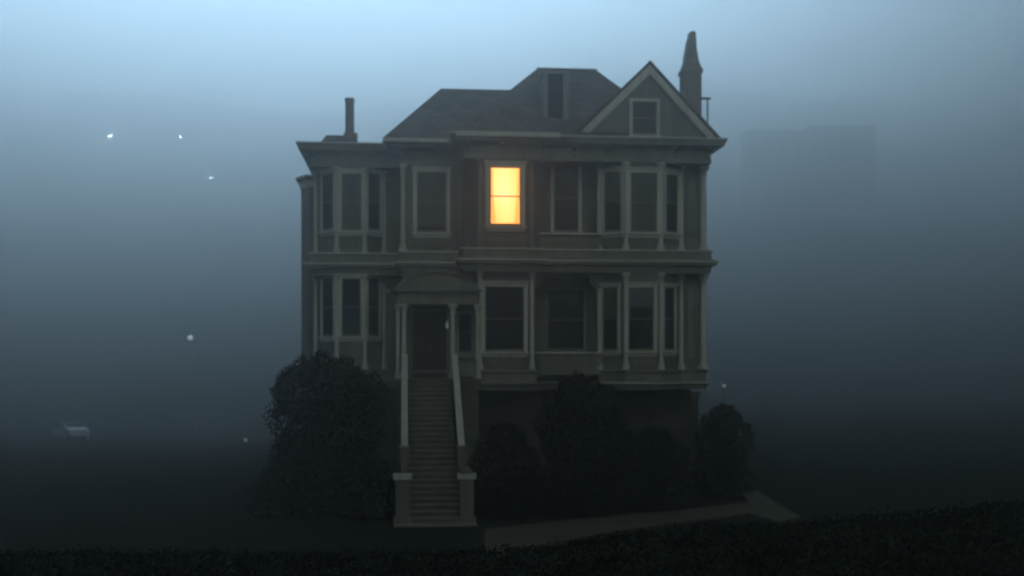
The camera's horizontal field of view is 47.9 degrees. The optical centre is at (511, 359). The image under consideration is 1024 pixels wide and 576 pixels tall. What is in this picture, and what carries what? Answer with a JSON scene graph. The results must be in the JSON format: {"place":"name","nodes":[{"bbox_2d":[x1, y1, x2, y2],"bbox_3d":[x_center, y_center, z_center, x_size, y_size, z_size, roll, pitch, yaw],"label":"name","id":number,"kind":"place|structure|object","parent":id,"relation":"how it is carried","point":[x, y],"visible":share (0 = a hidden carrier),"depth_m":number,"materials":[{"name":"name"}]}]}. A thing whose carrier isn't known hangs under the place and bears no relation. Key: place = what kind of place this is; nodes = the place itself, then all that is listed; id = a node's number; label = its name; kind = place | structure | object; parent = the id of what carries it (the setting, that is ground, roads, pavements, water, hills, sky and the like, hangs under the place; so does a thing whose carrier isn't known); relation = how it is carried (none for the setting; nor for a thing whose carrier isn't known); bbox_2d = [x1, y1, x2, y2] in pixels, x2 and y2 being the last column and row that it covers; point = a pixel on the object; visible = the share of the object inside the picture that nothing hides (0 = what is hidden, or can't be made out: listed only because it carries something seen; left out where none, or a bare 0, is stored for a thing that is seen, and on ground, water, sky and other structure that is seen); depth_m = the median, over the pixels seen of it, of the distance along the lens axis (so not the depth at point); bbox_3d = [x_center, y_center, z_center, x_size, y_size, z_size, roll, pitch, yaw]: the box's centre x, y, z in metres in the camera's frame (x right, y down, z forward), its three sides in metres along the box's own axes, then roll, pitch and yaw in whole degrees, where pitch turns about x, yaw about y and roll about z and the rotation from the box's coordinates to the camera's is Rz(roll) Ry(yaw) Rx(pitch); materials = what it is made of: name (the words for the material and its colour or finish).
{"place":"outdoors","nodes":[
{"label":"outdoors","id":0,"kind":"place"},
{"bbox_2d":[0,74,1023,575],"bbox_3d":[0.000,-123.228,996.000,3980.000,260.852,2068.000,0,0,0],"label":"ground","id":1,"kind":"structure","parent":0,"point":[860,366],"depth_m":230.06,"materials":[{"name":"green plant"}]},
{"bbox_2d":[52,422,88,438],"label":"parked car","id":2,"kind":"object","parent":1,"relation":"on","point":[66,430],"visible":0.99,"depth_m":99.05,"materials":[{"name":"silver metal"}]},
{"bbox_2d":[188,334,198,375],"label":"street lamp","id":3,"kind":"object","parent":1,"relation":"on","point":[190,337],"visible":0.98,"depth_m":177.98,"materials":[{"name":"metal"}]},
{"bbox_2d":[244,438,246,464],"bbox_3d":[-12.488,4.497,54.000,0.175,1.674,0.180,0,0,0],"label":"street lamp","id":4,"kind":"object","parent":1,"relation":"on","point":[245,440],"visible":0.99,"depth_m":53.97,"materials":[{"name":"metal"}]},
{"bbox_2d":[245,462,323,518],"bbox_3d":[-6.795,4.279,34.015,2.237,2.522,2.242,0,0,-36],"label":"shrub","id":5,"kind":"object","parent":1,"relation":"on","point":[279,503],"visible":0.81,"depth_m":33.48,"materials":[{"name":"green plant"}]},
{"bbox_2d":[260,348,395,517],"bbox_3d":[-5.459,2.154,34.980,3.954,5.052,3.964,0,0,-40],"label":"round bush","id":6,"kind":"object","parent":1,"relation":"on","point":[312,454],"visible":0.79,"depth_m":34.22,"materials":[{"name":"green plant"}]},
{"bbox_2d":[331,453,395,520],"bbox_3d":[-4.276,3.685,33.510,1.959,1.972,1.866,0,0,0],"label":"shrub","id":7,"kind":"object","parent":1,"relation":"on","point":[366,495],"visible":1,"depth_m":33.09,"materials":[{"name":"green plant"}]},
{"bbox_2d":[468,420,546,518],"bbox_3d":[-0.223,3.227,33.994,2.324,2.885,2.330,0,0,34],"label":"shrub","id":8,"kind":"object","parent":1,"relation":"on","point":[504,491],"visible":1,"depth_m":33.51,"materials":[{"name":"green plant"}]},
{"bbox_2d":[295,31,727,526],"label":"victorian house","id":9,"kind":"structure","parent":1,"relation":"on","point":[475,263],"depth_m":40.16,"materials":[{"name":"paint"}]},
{"bbox_2d":[317,168,334,236],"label":"window","id":10,"kind":"structure","parent":9,"relation":"in","point":[327,179],"depth_m":41.09,"materials":[{"name":"glass"}]},
{"bbox_2d":[317,275,334,341],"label":"window","id":11,"kind":"structure","parent":9,"relation":"in","point":[327,286],"depth_m":41.10,"materials":[{"name":"glass"}]},
{"bbox_2d":[337,273,364,341],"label":"window","id":12,"kind":"structure","parent":9,"relation":"in","point":[350,286],"depth_m":40.78,"materials":[{"name":"glass"}]},
{"bbox_2d":[337,168,365,235],"bbox_3d":[-5.676,-5.578,40.739,1.023,2.373,0.160,0,0,-5],"label":"window","id":13,"kind":"structure","parent":9,"relation":"in","point":[350,180],"depth_m":40.78,"materials":[{"name":"glass"}]},
{"bbox_2d":[366,274,383,341],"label":"window","id":14,"kind":"structure","parent":9,"relation":"in","point":[373,287],"depth_m":41.23,"materials":[{"name":"glass"}]},
{"bbox_2d":[366,168,384,236],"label":"window","id":15,"kind":"structure","parent":9,"relation":"in","point":[374,176],"depth_m":41.23,"materials":[{"name":"glass"}]},
{"bbox_2d":[413,311,445,377],"bbox_3d":[-2.877,-0.545,40.253,1.173,2.350,0.135,0,0,-5],"label":"door","id":16,"kind":"structure","parent":9,"relation":"in","point":[429,327],"depth_m":40.27,"materials":[{"name":"brown wood"}]},
{"bbox_2d":[413,306,445,308],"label":"transom window","id":17,"kind":"structure","parent":9,"relation":"in","point":[414,307],"depth_m":40.26,"materials":[{"name":"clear glass"}]},
{"bbox_2d":[412,166,451,237],"bbox_3d":[-2.807,-5.522,40.257,1.394,2.481,0.160,0,0,-5],"label":"window","id":18,"kind":"structure","parent":9,"relation":"in","point":[431,184],"depth_m":40.30,"materials":[{"name":"glass"}]},
{"bbox_2d":[455,311,474,357],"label":"window","id":19,"kind":"structure","parent":9,"relation":"in","point":[464,320],"depth_m":40.40,"materials":[{"name":"glass"}]},
{"bbox_2d":[480,281,528,356],"bbox_3d":[-0.251,-1.393,39.293,1.685,2.585,0.160,0,0,-5],"label":"window","id":20,"kind":"structure","parent":9,"relation":"in","point":[504,303],"depth_m":39.34,"materials":[{"name":"glass"}]},
{"bbox_2d":[484,160,526,231],"bbox_3d":[-0.221,-5.544,38.980,1.442,2.371,0.190,0,0,-5],"label":"window","id":21,"kind":"structure","parent":9,"relation":"in","point":[505,180],"depth_m":39.03,"materials":[{"name":"glass"}]},
{"bbox_2d":[545,288,587,351],"bbox_3d":[1.927,-1.346,40.855,1.528,2.410,0.160,0,0,-5],"label":"window","id":22,"kind":"structure","parent":9,"relation":"in","point":[566,308],"depth_m":40.91,"materials":[{"name":"black glass"}]},
{"bbox_2d":[551,167,582,232],"bbox_3d":[1.917,-5.694,40.653,1.205,2.736,0.160,0,0,-5],"label":"window","id":23,"kind":"structure","parent":9,"relation":"in","point":[566,182],"depth_m":40.71,"materials":[{"name":"glass"}]},
{"bbox_2d":[597,282,621,355],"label":"window","id":24,"kind":"structure","parent":9,"relation":"in","point":[610,293],"depth_m":40.04,"materials":[{"name":"glass"}]},
{"bbox_2d":[599,166,623,237],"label":"window","id":25,"kind":"structure","parent":9,"relation":"in","point":[612,178],"depth_m":40.02,"materials":[{"name":"glass"}]},
{"bbox_2d":[623,282,659,355],"bbox_3d":[4.460,-1.414,39.738,1.258,2.564,0.160,0,0,-5],"label":"window","id":26,"kind":"structure","parent":9,"relation":"in","point":[642,296],"depth_m":39.79,"materials":[{"name":"glass"}]},
{"bbox_2d":[626,167,662,237],"bbox_3d":[4.558,-5.439,39.748,1.287,2.427,0.160,0,0,-5],"label":"window","id":27,"kind":"structure","parent":9,"relation":"in","point":[643,182],"depth_m":39.79,"materials":[{"name":"glass"}]},
{"bbox_2d":[629,98,660,136],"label":"window","id":28,"kind":"structure","parent":9,"relation":"in","point":[644,114],"depth_m":40.05,"materials":[{"name":"glass"}]},
{"bbox_2d":[663,283,678,355],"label":"window","id":29,"kind":"structure","parent":9,"relation":"in","point":[669,289],"depth_m":40.16,"materials":[{"name":"glass"}]},
{"bbox_2d":[663,168,682,238],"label":"window","id":30,"kind":"structure","parent":9,"relation":"in","point":[671,177],"depth_m":40.23,"materials":[{"name":"glass"}]},
{"bbox_2d":[0,496,1023,575],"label":"ground cover","id":31,"kind":"object","parent":1,"relation":"on","point":[367,556],"visible":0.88,"depth_m":15.85,"materials":[{"name":"green plant"}]},
{"bbox_2d":[532,370,638,517],"bbox_3d":[2.128,2.464,34.486,2.929,4.408,3.012,0,0,-33],"label":"round bush","id":32,"kind":"object","parent":1,"relation":"on","point":[589,443],"visible":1,"depth_m":33.85,"materials":[{"name":"green plant"}]},
{"bbox_2d":[485,487,799,554],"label":"walkway","id":33,"kind":"structure","parent":1,"relation":"on","point":[758,504],"depth_m":31.90,"materials":[{"name":"concrete"}]},
{"bbox_2d":[610,422,697,512],"bbox_3d":[4.291,3.281,35.501,2.713,2.782,2.644,0,0,31],"label":"shrub","id":34,"kind":"object","parent":1,"relation":"on","point":[656,482],"visible":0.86,"depth_m":34.94,"materials":[{"name":"green plant"}]},
{"bbox_2d":[691,402,760,495],"bbox_3d":[7.303,3.061,39.489,2.215,3.210,2.260,0,0,34],"label":"shrub","id":35,"kind":"object","parent":1,"relation":"on","point":[724,469],"visible":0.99,"depth_m":39.03,"materials":[{"name":"green plant"}]},
{"bbox_2d":[740,130,805,220],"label":"apartment block","id":36,"kind":"structure","parent":1,"relation":"on","point":[772,175],"depth_m":440.00,"materials":[{"name":"grey paint"}]},
{"bbox_2d":[804,125,876,219],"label":"apartment block","id":37,"kind":"structure","parent":1,"relation":"on","point":[839,171],"depth_m":450.00,"materials":[{"name":"grey paint"}]},
{"bbox_2d":[0,0,1023,113],"label":"sky","id":38,"kind":"structure","parent":0,"point":[307,56],"materials":[{"name":"blue"}]}
]}

